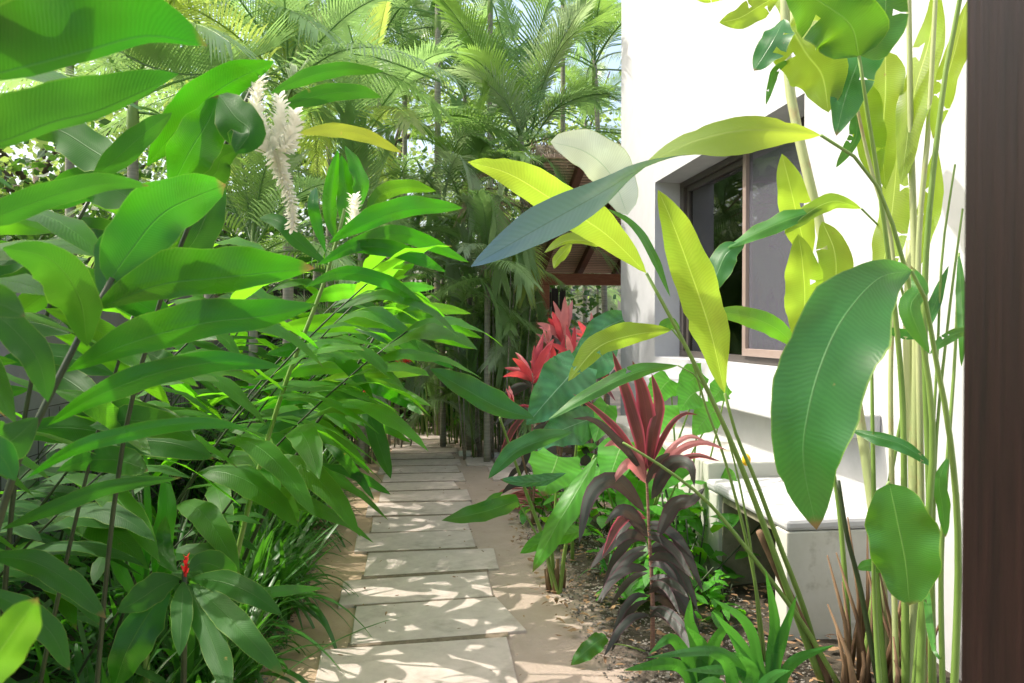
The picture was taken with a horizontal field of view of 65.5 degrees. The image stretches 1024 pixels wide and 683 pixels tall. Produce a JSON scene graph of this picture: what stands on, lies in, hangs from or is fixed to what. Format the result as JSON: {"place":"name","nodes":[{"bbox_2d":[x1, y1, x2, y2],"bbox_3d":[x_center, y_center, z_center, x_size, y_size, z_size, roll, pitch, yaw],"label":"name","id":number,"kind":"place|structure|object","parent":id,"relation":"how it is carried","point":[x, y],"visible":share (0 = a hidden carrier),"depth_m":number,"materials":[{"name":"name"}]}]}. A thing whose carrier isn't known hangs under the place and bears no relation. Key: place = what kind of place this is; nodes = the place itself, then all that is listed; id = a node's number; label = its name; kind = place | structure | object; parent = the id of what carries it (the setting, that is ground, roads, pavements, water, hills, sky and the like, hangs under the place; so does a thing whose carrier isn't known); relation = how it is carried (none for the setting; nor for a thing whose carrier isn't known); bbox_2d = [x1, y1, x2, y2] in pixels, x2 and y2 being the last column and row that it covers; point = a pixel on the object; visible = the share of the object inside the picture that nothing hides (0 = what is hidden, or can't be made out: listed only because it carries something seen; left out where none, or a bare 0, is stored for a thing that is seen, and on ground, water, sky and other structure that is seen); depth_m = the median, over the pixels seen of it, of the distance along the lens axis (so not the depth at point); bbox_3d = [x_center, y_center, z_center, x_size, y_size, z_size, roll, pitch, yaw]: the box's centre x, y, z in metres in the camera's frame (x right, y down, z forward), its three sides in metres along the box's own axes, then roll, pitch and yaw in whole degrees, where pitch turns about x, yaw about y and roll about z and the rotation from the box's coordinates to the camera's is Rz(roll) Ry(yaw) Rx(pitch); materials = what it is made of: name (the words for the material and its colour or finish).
{"place":"outdoors","nodes":[
{"label":"outdoors","id":0,"kind":"place"},
{"bbox_2d":[110,455,176,682],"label":"plant","id":1,"kind":"object","parent":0,"point":[167,506],"visible":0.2,"depth_m":2.60,"materials":[{"name":"green plant"}]},
{"bbox_2d":[0,0,620,303],"label":"sky","id":2,"kind":"structure","parent":0,"point":[615,64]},
{"bbox_2d":[347,435,508,647],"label":"joint soil","id":3,"kind":"structure","parent":0,"point":[476,636],"depth_m":5.00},
{"bbox_2d":[9,386,960,682],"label":"ground","id":4,"kind":"structure","parent":0,"point":[541,652],"depth_m":4.41,"materials":[{"name":"soil"}]},
{"bbox_2d":[0,598,41,682],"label":"ginger plant","id":5,"kind":"object","parent":4,"relation":"on","point":[20,625],"visible":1,"depth_m":0.72,"materials":[{"name":"green plant"}]},
{"bbox_2d":[0,443,81,540],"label":"ginger cane","id":6,"kind":"object","parent":4,"relation":"on","point":[59,488],"visible":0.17,"depth_m":3.10,"materials":[{"name":"green plant"}]},
{"bbox_2d":[0,210,97,550],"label":"ginger cane","id":7,"kind":"object","parent":4,"relation":"on","point":[77,236],"visible":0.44,"depth_m":1.50,"materials":[{"name":"green plant"}]},
{"bbox_2d":[0,476,180,669],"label":"ginger plant","id":8,"kind":"object","parent":4,"relation":"on","point":[51,571],"visible":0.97,"depth_m":1.74,"materials":[{"name":"green plant"}]},
{"bbox_2d":[0,465,191,682],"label":"ginger cane","id":9,"kind":"object","parent":4,"relation":"on","point":[125,518],"visible":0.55,"depth_m":2.31,"materials":[{"name":"green plant"}]},
{"bbox_2d":[0,0,206,479],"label":"ginger plant","id":10,"kind":"object","parent":4,"relation":"on","point":[38,37],"visible":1,"depth_m":1.03,"materials":[{"name":"green plant"}]},
{"bbox_2d":[0,201,216,682],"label":"ginger plant","id":11,"kind":"object","parent":4,"relation":"on","point":[181,445],"visible":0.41,"depth_m":2.10,"materials":[{"name":"green plant"}]},
{"bbox_2d":[17,517,202,682],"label":"understory plant","id":12,"kind":"object","parent":4,"relation":"on","point":[97,568],"visible":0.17,"depth_m":3.18,"materials":[{"name":"green plant"}]},
{"bbox_2d":[19,518,208,682],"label":"grass tuft","id":13,"kind":"object","parent":4,"relation":"on","point":[93,641],"visible":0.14,"depth_m":3.21,"materials":[{"name":"green plant"}]},
{"bbox_2d":[0,293,266,587],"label":"garden wall","id":14,"kind":"structure","parent":4,"relation":"on","point":[115,319],"depth_m":5.13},
{"bbox_2d":[34,605,250,682],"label":"grass tuft","id":15,"kind":"object","parent":4,"relation":"on","point":[78,661],"visible":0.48,"depth_m":2.60,"materials":[{"name":"green plant"}]},
{"bbox_2d":[28,514,262,682],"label":"ginger cane","id":16,"kind":"object","parent":4,"relation":"on","point":[192,550],"visible":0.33,"depth_m":2.65,"materials":[{"name":"green plant"}]},
{"bbox_2d":[0,29,305,254],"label":"broadleaf tree","id":17,"kind":"object","parent":4,"relation":"on","point":[5,161],"visible":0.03,"depth_m":13.28,"materials":[{"name":"green plant"}]},
{"bbox_2d":[0,173,315,529],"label":"ginger plant","id":18,"kind":"object","parent":4,"relation":"on","point":[137,258],"visible":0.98,"depth_m":1.34,"materials":[{"name":"green plant"}]},
{"bbox_2d":[0,272,322,629],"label":"ginger cane","id":19,"kind":"object","parent":4,"relation":"on","point":[129,542],"visible":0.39,"depth_m":2.48,"materials":[{"name":"green plant"}]},
{"bbox_2d":[0,104,329,350],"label":"broadleaf tree","id":20,"kind":"object","parent":4,"relation":"on","point":[98,211],"visible":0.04,"depth_m":10.76,"materials":[{"name":"green plant"}]},
{"bbox_2d":[46,236,314,608],"bbox_3d":[-1.456,0.528,3.499,1.246,1.934,0.644,0,1,27],"label":"ginger cane","id":21,"kind":"object","parent":4,"relation":"on","point":[184,391],"visible":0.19,"depth_m":3.41,"materials":[{"name":"green plant"}]},
{"bbox_2d":[0,0,366,500],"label":"palm tree","id":22,"kind":"object","parent":4,"relation":"on","point":[132,115],"visible":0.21,"depth_m":6.56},
{"bbox_2d":[86,287,284,581],"bbox_3d":[-1.703,0.582,4.292,1.161,1.801,0.600,0,1,23],"label":"ginger cane","id":23,"kind":"object","parent":4,"relation":"on","point":[260,293],"visible":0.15,"depth_m":4.20,"materials":[{"name":"green plant"}]},
{"bbox_2d":[107,557,309,682],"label":"grass tuft","id":24,"kind":"object","parent":4,"relation":"on","point":[255,614],"visible":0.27,"depth_m":3.36,"materials":[{"name":"green plant"}]},
{"bbox_2d":[107,516,322,682],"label":"spiral ginger","id":25,"kind":"object","parent":4,"relation":"on","point":[211,613],"visible":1,"depth_m":2.21,"materials":[{"name":"green plant"}]},
{"bbox_2d":[15,0,415,297],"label":"broadleaf tree","id":26,"kind":"object","parent":4,"relation":"on","point":[125,172],"visible":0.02,"depth_m":16.18,"materials":[{"name":"green plant"}]},
{"bbox_2d":[65,482,370,680],"bbox_3d":[-1.443,1.181,4.005,1.563,0.973,1.213,0,1,0],"label":"grass tuft","id":27,"kind":"object","parent":4,"relation":"on","point":[258,559],"visible":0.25,"depth_m":3.94,"materials":[{"name":"green plant"}]},
{"bbox_2d":[36,59,401,682],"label":"ginger plant","id":28,"kind":"object","parent":4,"relation":"on","point":[196,123],"visible":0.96,"depth_m":1.84,"materials":[{"name":"green plant"}]},
{"bbox_2d":[110,255,353,577],"bbox_3d":[-1.709,0.448,5.022,0.794,2.046,1.526,1,1,39],"label":"ginger cane","id":29,"kind":"object","parent":4,"relation":"on","point":[313,290],"visible":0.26,"depth_m":5.11,"materials":[{"name":"green plant"}]},
{"bbox_2d":[69,528,402,682],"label":"grass tuft","id":30,"kind":"object","parent":4,"relation":"on","point":[169,648],"visible":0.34,"depth_m":3.09,"materials":[{"name":"green plant"}]},
{"bbox_2d":[49,55,429,512],"bbox_3d":[-1.958,-0.370,6.012,2.761,3.648,2.840,0,1,-7],"label":"palm tree","id":31,"kind":"object","parent":4,"relation":"on","point":[250,202],"visible":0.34,"depth_m":5.79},
{"bbox_2d":[74,0,411,466],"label":"palm tree","id":32,"kind":"object","parent":4,"relation":"on","point":[197,59],"visible":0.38,"depth_m":5.94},
{"bbox_2d":[171,249,357,485],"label":"ginger cane","id":33,"kind":"object","parent":4,"relation":"on","point":[261,352],"visible":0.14,"depth_m":6.02,"materials":[{"name":"green plant"}]},
{"bbox_2d":[105,245,458,674],"bbox_3d":[-0.832,0.586,2.807,1.373,1.840,0.714,0,1,-21],"label":"ginger cane","id":34,"kind":"object","parent":4,"relation":"on","point":[208,520],"visible":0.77,"depth_m":2.80,"materials":[{"name":"green plant"}]},
{"bbox_2d":[153,269,419,640],"bbox_3d":[-0.947,0.611,3.207,1.326,1.778,0.690,0,1,-3],"label":"ginger cane","id":35,"kind":"object","parent":4,"relation":"on","point":[346,362],"visible":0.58,"depth_m":3.18,"materials":[{"name":"green plant"}]},
{"bbox_2d":[97,0,481,379],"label":"palm tree","id":36,"kind":"object","parent":4,"relation":"on","point":[299,53],"visible":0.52,"depth_m":7.52,"materials":[{"name":"plant"}]},
{"bbox_2d":[176,261,403,516],"bbox_3d":[-1.058,0.539,3.828,1.418,1.901,0.737,-1,1,-33],"label":"ginger cane","id":37,"kind":"object","parent":4,"relation":"on","point":[285,445],"visible":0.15,"depth_m":3.82,"materials":[{"name":"green plant"}]},
{"bbox_2d":[235,505,349,628],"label":"grass tuft","id":38,"kind":"object","parent":4,"relation":"on","point":[264,526],"visible":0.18,"depth_m":4.55,"materials":[{"name":"green plant"}]},
{"bbox_2d":[232,507,358,648],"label":"grass tuft","id":39,"kind":"object","parent":4,"relation":"on","point":[316,612],"visible":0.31,"depth_m":4.20,"materials":[{"name":"green plant"}]},
{"bbox_2d":[140,151,454,379],"bbox_3d":[-4.657,-1.159,16.031,8.853,6.130,10.155,-1,1,-31],"label":"broadleaf tree","id":40,"kind":"object","parent":4,"relation":"on","point":[274,231],"visible":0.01,"depth_m":14.36,"materials":[{"name":"green plant"}]},
{"bbox_2d":[179,322,444,584],"bbox_3d":[-0.988,0.656,3.988,1.443,1.664,0.721,0,1,9],"label":"ginger cane","id":41,"kind":"object","parent":4,"relation":"on","point":[350,447],"visible":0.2,"depth_m":3.82,"materials":[{"name":"green plant"}]},
{"bbox_2d":[197,255,429,500],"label":"ginger cane","id":42,"kind":"object","parent":4,"relation":"on","point":[371,261],"visible":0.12,"depth_m":4.33,"materials":[{"name":"green plant"}]},
{"bbox_2d":[155,316,502,669],"bbox_3d":[-0.768,0.702,3.062,1.388,1.600,0.694,0,1,22],"label":"ginger cane","id":43,"kind":"object","parent":4,"relation":"on","point":[324,483],"visible":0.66,"depth_m":2.88,"materials":[{"name":"green plant"}]},
{"bbox_2d":[193,0,472,312],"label":"palm tree","id":44,"kind":"object","parent":4,"relation":"on","point":[392,30],"visible":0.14,"depth_m":13.19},
{"bbox_2d":[224,0,454,337],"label":"palm tree","id":45,"kind":"object","parent":4,"relation":"on","point":[316,275],"visible":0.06,"depth_m":10.95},
{"bbox_2d":[214,146,467,682],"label":"ginger plant","id":46,"kind":"object","parent":4,"relation":"on","point":[345,189],"visible":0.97,"depth_m":2.83,"materials":[{"name":"green plant"}]},
{"bbox_2d":[242,281,480,565],"bbox_3d":[-0.802,0.591,3.620,1.335,1.789,0.416,0,1,5],"label":"ginger plant","id":47,"kind":"object","parent":4,"relation":"on","point":[379,445],"visible":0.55,"depth_m":3.58,"materials":[{"name":"green plant"}]},
{"bbox_2d":[197,0,559,249],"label":"broadleaf tree","id":48,"kind":"object","parent":4,"relation":"on","point":[398,145],"visible":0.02,"depth_m":18.34,"materials":[{"name":"green plant"}]},
{"bbox_2d":[229,0,531,462],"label":"palm tree","id":49,"kind":"object","parent":4,"relation":"on","point":[426,50],"visible":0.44,"depth_m":8.83,"materials":[{"name":"plant"}]},
{"bbox_2d":[254,0,543,261],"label":"palm tree","id":50,"kind":"object","parent":4,"relation":"on","point":[409,2],"visible":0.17,"depth_m":13.38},
{"bbox_2d":[271,100,538,467],"bbox_3d":[-1.440,-0.605,9.034,3.482,4.023,3.166,0,1,-7],"label":"palm tree","id":51,"kind":"object","parent":4,"relation":"on","point":[347,116],"visible":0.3,"depth_m":8.75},
{"bbox_2d":[263,0,564,435],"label":"palm tree","id":52,"kind":"object","parent":4,"relation":"on","point":[437,29],"visible":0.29,"depth_m":11.47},
{"bbox_2d":[354,530,474,553],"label":"paving slab","id":53,"kind":"structure","parent":4,"relation":"on","point":[419,540],"depth_m":5.76,"materials":[{"name":"stone"}]},
{"bbox_2d":[338,572,492,608],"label":"paving slab","id":54,"kind":"structure","parent":4,"relation":"on","point":[418,588],"depth_m":4.70,"materials":[{"name":"stone"}]},
{"bbox_2d":[315,637,517,682],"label":"paving slab","id":55,"kind":"structure","parent":4,"relation":"on","point":[469,661],"depth_m":3.66,"materials":[{"name":"stone"}]},
{"bbox_2d":[366,501,470,517],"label":"paving slab","id":56,"kind":"structure","parent":4,"relation":"on","point":[411,508],"depth_m":6.83,"materials":[{"name":"stone"}]},
{"bbox_2d":[333,0,505,281],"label":"palm tree","id":57,"kind":"object","parent":4,"relation":"on","point":[425,36],"visible":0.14,"depth_m":14.28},
{"bbox_2d":[371,515,469,531],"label":"paving slab","id":58,"kind":"structure","parent":4,"relation":"on","point":[412,523],"depth_m":6.26,"materials":[{"name":"stone"}]},
{"bbox_2d":[379,489,471,502],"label":"paving slab","id":59,"kind":"structure","parent":4,"relation":"on","point":[447,495],"depth_m":7.31,"materials":[{"name":"stone"}]},
{"bbox_2d":[364,548,498,575],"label":"paving slab","id":60,"kind":"structure","parent":4,"relation":"on","point":[390,563],"depth_m":5.27,"materials":[{"name":"stone"}]},
{"bbox_2d":[350,597,525,643],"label":"paving slab","id":61,"kind":"structure","parent":4,"relation":"on","point":[444,618],"depth_m":4.20,"materials":[{"name":"stone"}]},
{"bbox_2d":[256,141,620,416],"bbox_3d":[-1.214,-1.097,16.313,9.914,6.820,8.238,0,1,-7],"label":"broadleaf tree","id":62,"kind":"object","parent":4,"relation":"on","point":[593,303],"visible":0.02,"depth_m":15.66,"materials":[{"name":"green plant"}]},
{"bbox_2d":[384,260,530,459],"bbox_3d":[-0.496,0.119,9.289,2.476,2.570,1.515,0,1,28],"label":"palm clump","id":63,"kind":"object","parent":4,"relation":"on","point":[477,427],"visible":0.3,"depth_m":9.46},
{"bbox_2d":[43,437,873,682],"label":"leaf litter","id":64,"kind":"object","parent":4,"relation":"on","point":[659,632],"visible":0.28,"depth_m":4.28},
{"bbox_2d":[345,172,576,446],"bbox_3d":[-0.841,-0.425,10.014,3.030,3.633,3.028,-1,1,-36],"label":"palm tree","id":65,"kind":"object","parent":4,"relation":"on","point":[498,277],"visible":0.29,"depth_m":9.06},
{"bbox_2d":[304,77,619,449],"bbox_3d":[-0.395,-0.972,10.356,3.778,4.715,3.016,0,1,11],"label":"palm tree","id":66,"kind":"object","parent":4,"relation":"on","point":[478,145],"visible":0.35,"depth_m":9.76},
{"bbox_2d":[359,0,574,275],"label":"palm tree","id":67,"kind":"object","parent":4,"relation":"on","point":[425,15],"visible":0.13,"depth_m":14.61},
{"bbox_2d":[324,0,620,432],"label":"palm tree","id":68,"kind":"object","parent":4,"relation":"on","point":[513,92],"visible":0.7,"depth_m":10.05,"materials":[{"name":"plant"}]},
{"bbox_2d":[400,151,569,461],"bbox_3d":[-0.711,-0.411,9.366,2.788,3.625,2.233,0,1,16],"label":"palm tree","id":69,"kind":"object","parent":4,"relation":"on","point":[481,201],"visible":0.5,"depth_m":9.22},
{"bbox_2d":[405,277,576,439],"bbox_3d":[-0.292,-0.043,11.021,2.559,2.838,3.096,0,1,-7],"label":"palm clump","id":70,"kind":"object","parent":4,"relation":"on","point":[419,385],"visible":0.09,"depth_m":9.93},
{"bbox_2d":[414,192,571,457],"bbox_3d":[-0.463,-0.238,9.631,2.619,3.300,2.227,-1,1,-38],"label":"palm clump","id":71,"kind":"object","parent":4,"relation":"on","point":[465,199],"visible":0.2,"depth_m":9.39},
{"bbox_2d":[370,9,620,309],"bbox_3d":[0.990,-3.322,20.062,9.173,9.120,9.262,0,1,-7],"label":"broadleaf tree","id":72,"kind":"object","parent":4,"relation":"on","point":[604,115],"visible":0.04,"depth_m":19.04,"materials":[{"name":"green plant"}]},
{"bbox_2d":[431,368,596,593],"bbox_3d":[0.067,0.836,4.314,0.934,1.395,0.578,-1,1,-35],"label":"elephant ear plant","id":73,"kind":"object","parent":4,"relation":"on","point":[552,474],"visible":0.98,"depth_m":4.28,"materials":[{"name":"green plant"}]},
{"bbox_2d":[456,215,596,451],"bbox_3d":[-0.112,-0.093,9.668,2.719,2.983,1.978,0,1,23],"label":"palm clump","id":74,"kind":"object","parent":4,"relation":"on","point":[524,427],"visible":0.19,"depth_m":9.29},
{"bbox_2d":[494,333,565,524],"bbox_3d":[0.135,0.690,6.322,0.636,1.522,0.664,0,1,10],"label":"cordyline","id":75,"kind":"object","parent":4,"relation":"on","point":[524,373],"visible":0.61,"depth_m":6.29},
{"bbox_2d":[449,0,620,404],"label":"palm tree","id":76,"kind":"object","parent":4,"relation":"on","point":[603,33],"visible":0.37,"depth_m":14.16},
{"bbox_2d":[517,325,591,501],"bbox_3d":[0.472,0.784,6.663,0.760,1.859,0.761,0,1,26],"label":"cordyline","id":77,"kind":"object","parent":4,"relation":"on","point":[586,459],"visible":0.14,"depth_m":6.58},
{"bbox_2d":[494,25,620,326],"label":"palm tree","id":78,"kind":"object","parent":4,"relation":"on","point":[616,88],"visible":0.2,"depth_m":17.25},
{"bbox_2d":[530,297,597,465],"bbox_3d":[0.528,0.518,7.184,0.729,1.839,0.645,1,1,37],"label":"cordyline","id":79,"kind":"object","parent":4,"relation":"on","point":[555,328],"visible":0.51,"depth_m":7.14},
{"bbox_2d":[527,137,620,424],"bbox_3d":[2.791,-0.574,11.460,5.718,3.883,3.546,0,1,-7],"label":"pergola","id":80,"kind":"object","parent":4,"relation":"on","point":[575,264],"visible":0.05,"depth_m":12.45,"materials":[{"name":"red wood"}]},
{"bbox_2d":[526,310,624,561],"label":"elephant ear plant","id":81,"kind":"object","parent":4,"relation":"on","point":[554,390],"visible":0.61,"depth_m":4.92,"materials":[{"name":"green plant"}]},
{"bbox_2d":[573,351,725,655],"bbox_3d":[0.626,0.816,3.753,0.706,1.546,0.680,0,1,2],"label":"cordyline","id":82,"kind":"object","parent":4,"relation":"on","point":[673,560],"visible":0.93,"depth_m":3.70,"materials":[{"name":"plant"}]},
{"bbox_2d":[468,129,839,682],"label":"heliconia","id":83,"kind":"object","parent":4,"relation":"on","point":[593,155],"visible":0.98,"depth_m":3.12,"materials":[{"name":"green plant"}]},
{"bbox_2d":[548,318,765,661],"bbox_3d":[0.667,0.694,3.497,1.107,1.600,0.104,0,1,-19],"label":"heliconia","id":84,"kind":"object","parent":4,"relation":"on","point":[616,337],"visible":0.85,"depth_m":3.43,"materials":[{"name":"green plant"}]},
{"bbox_2d":[594,381,719,579],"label":"elephant ear plant","id":85,"kind":"object","parent":4,"relation":"on","point":[612,458],"visible":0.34,"depth_m":4.75,"materials":[{"name":"green plant"}]},
{"bbox_2d":[589,363,736,543],"bbox_3d":[0.948,0.806,5.056,0.937,1.335,0.312,0,1,0],"label":"elephant ear plant","id":86,"kind":"object","parent":4,"relation":"on","point":[668,386],"visible":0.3,"depth_m":5.05,"materials":[{"name":"green plant"}]},
{"bbox_2d":[614,489,722,596],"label":"understory plant","id":87,"kind":"object","parent":4,"relation":"on","point":[696,508],"visible":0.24,"depth_m":4.55,"materials":[{"name":"green plant"}]},
{"bbox_2d":[612,480,735,574],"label":"understory plant","id":88,"kind":"object","parent":4,"relation":"on","point":[697,526],"visible":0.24,"depth_m":5.00,"materials":[{"name":"green plant"}]},
{"bbox_2d":[625,598,739,682],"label":"spider lily","id":89,"kind":"object","parent":4,"relation":"on","point":[695,638],"visible":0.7,"depth_m":3.27,"materials":[{"name":"green plant"}]},
{"bbox_2d":[604,416,779,546],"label":"garden bench wall","id":90,"kind":"structure","parent":4,"relation":"on","point":[763,464],"depth_m":5.26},
{"bbox_2d":[633,513,760,599],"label":"understory plant","id":91,"kind":"object","parent":4,"relation":"on","point":[732,519],"visible":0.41,"depth_m":4.69,"materials":[{"name":"green plant"}]},
{"bbox_2d":[471,116,935,682],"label":"heliconia","id":92,"kind":"object","parent":4,"relation":"on","point":[549,218],"visible":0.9,"depth_m":2.46,"materials":[{"name":"green plant"}]},
{"bbox_2d":[697,566,745,627],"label":"understory plant","id":93,"kind":"object","parent":4,"relation":"on","point":[715,592],"visible":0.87,"depth_m":4.18,"materials":[{"name":"green plant"}]},
{"bbox_2d":[646,570,833,682],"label":"spider lily","id":94,"kind":"object","parent":4,"relation":"on","point":[777,642],"visible":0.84,"depth_m":3.10,"materials":[{"name":"green plant"}]},
{"bbox_2d":[698,652,789,682],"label":"spider lily","id":95,"kind":"object","parent":4,"relation":"on","point":[731,674],"visible":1,"depth_m":2.85,"materials":[{"name":"green plant"}]},
{"bbox_2d":[621,0,966,679],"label":"white house","id":96,"kind":"structure","parent":4,"relation":"on","point":[686,66],"depth_m":6.23,"materials":[{"name":"paint"}]},
{"bbox_2d":[679,117,803,365],"bbox_3d":[1.925,-0.705,6.577,0.110,1.756,3.088,0,1,-7],"label":"window frame","id":97,"kind":"structure","parent":96,"relation":"in","point":[737,193],"depth_m":6.45,"materials":[{"name":"brown wood"}]},
{"bbox_2d":[707,477,898,640],"bbox_3d":[1.590,1.200,4.517,0.611,0.657,1.094,0,1,-7],"label":"masonry counter","id":98,"kind":"object","parent":4,"relation":"on","point":[808,547],"visible":0.41,"depth_m":3.99,"materials":[{"name":"concrete"}]},
{"bbox_2d":[709,154,903,653],"bbox_3d":[1.270,0.359,3.385,0.916,2.321,0.271,0,1,-22],"label":"heliconia","id":99,"kind":"object","parent":4,"relation":"on","point":[793,219],"visible":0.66,"depth_m":3.41,"materials":[{"name":"green plant"}]},
{"bbox_2d":[698,0,966,682],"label":"heliconia","id":100,"kind":"object","parent":4,"relation":"on","point":[839,49],"visible":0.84,"depth_m":3.09,"materials":[{"name":"green plant"}]},
{"bbox_2d":[775,0,889,650],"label":"heliconia","id":101,"kind":"object","parent":4,"relation":"on","point":[810,185],"visible":0.3,"depth_m":3.56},
{"bbox_2d":[771,259,961,682],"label":"heliconia","id":102,"kind":"object","parent":4,"relation":"on","point":[837,346],"visible":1,"depth_m":2.09,"materials":[{"name":"green plant"}]},
{"bbox_2d":[858,481,941,682],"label":"heliconia","id":103,"kind":"object","parent":4,"relation":"on","point":[903,533],"visible":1,"depth_m":2.76,"materials":[{"name":"green plant"}]},
{"bbox_2d":[911,164,963,682],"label":"heliconia","id":104,"kind":"object","parent":4,"relation":"on","point":[942,500],"visible":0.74,"depth_m":3.04,"materials":[{"name":"green plant"}]},
{"bbox_2d":[961,0,1023,682],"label":"wooden post","id":105,"kind":"object","parent":4,"relation":"on","point":[992,629],"visible":1,"depth_m":0.76,"materials":[{"name":"brown wood"}]},
{"bbox_2d":[251,488,837,682],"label":"gravel","id":106,"kind":"structure","parent":0,"point":[645,648],"depth_m":4.21,"materials":[{"name":"gravel"}]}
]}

